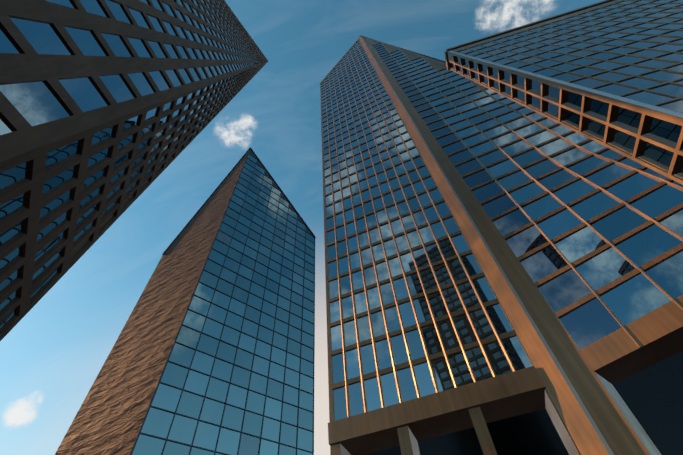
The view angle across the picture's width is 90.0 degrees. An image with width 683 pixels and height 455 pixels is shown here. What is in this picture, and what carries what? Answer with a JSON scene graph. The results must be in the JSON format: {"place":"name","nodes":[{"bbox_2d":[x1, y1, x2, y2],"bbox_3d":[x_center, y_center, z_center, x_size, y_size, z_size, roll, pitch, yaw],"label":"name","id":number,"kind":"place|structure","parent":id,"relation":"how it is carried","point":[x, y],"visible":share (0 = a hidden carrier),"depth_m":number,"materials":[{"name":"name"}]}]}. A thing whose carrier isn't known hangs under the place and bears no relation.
{"place":"outdoors","nodes":[
{"label":"outdoors","id":0,"kind":"place"},
{"bbox_2d":[0,0,603,454],"label":"sky","id":1,"kind":"structure","parent":0,"point":[50,361],"materials":[{"name":"blue"}]},
{"label":"ground","id":2,"kind":"structure","parent":0,"visible":0},
{"bbox_2d":[320,35,682,454],"bbox_3d":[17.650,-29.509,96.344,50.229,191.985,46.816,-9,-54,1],"label":"bronze tower","id":3,"kind":"structure","parent":2,"relation":"on","point":[503,275],"depth_m":35.19,"materials":[{"name":"blue glass"}]},
{"bbox_2d":[444,0,682,184],"bbox_3d":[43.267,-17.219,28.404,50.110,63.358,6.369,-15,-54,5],"label":"skyscraper","id":4,"kind":"structure","parent":2,"relation":"on","point":[608,74],"depth_m":33.56,"materials":[{"name":"blue glass"}]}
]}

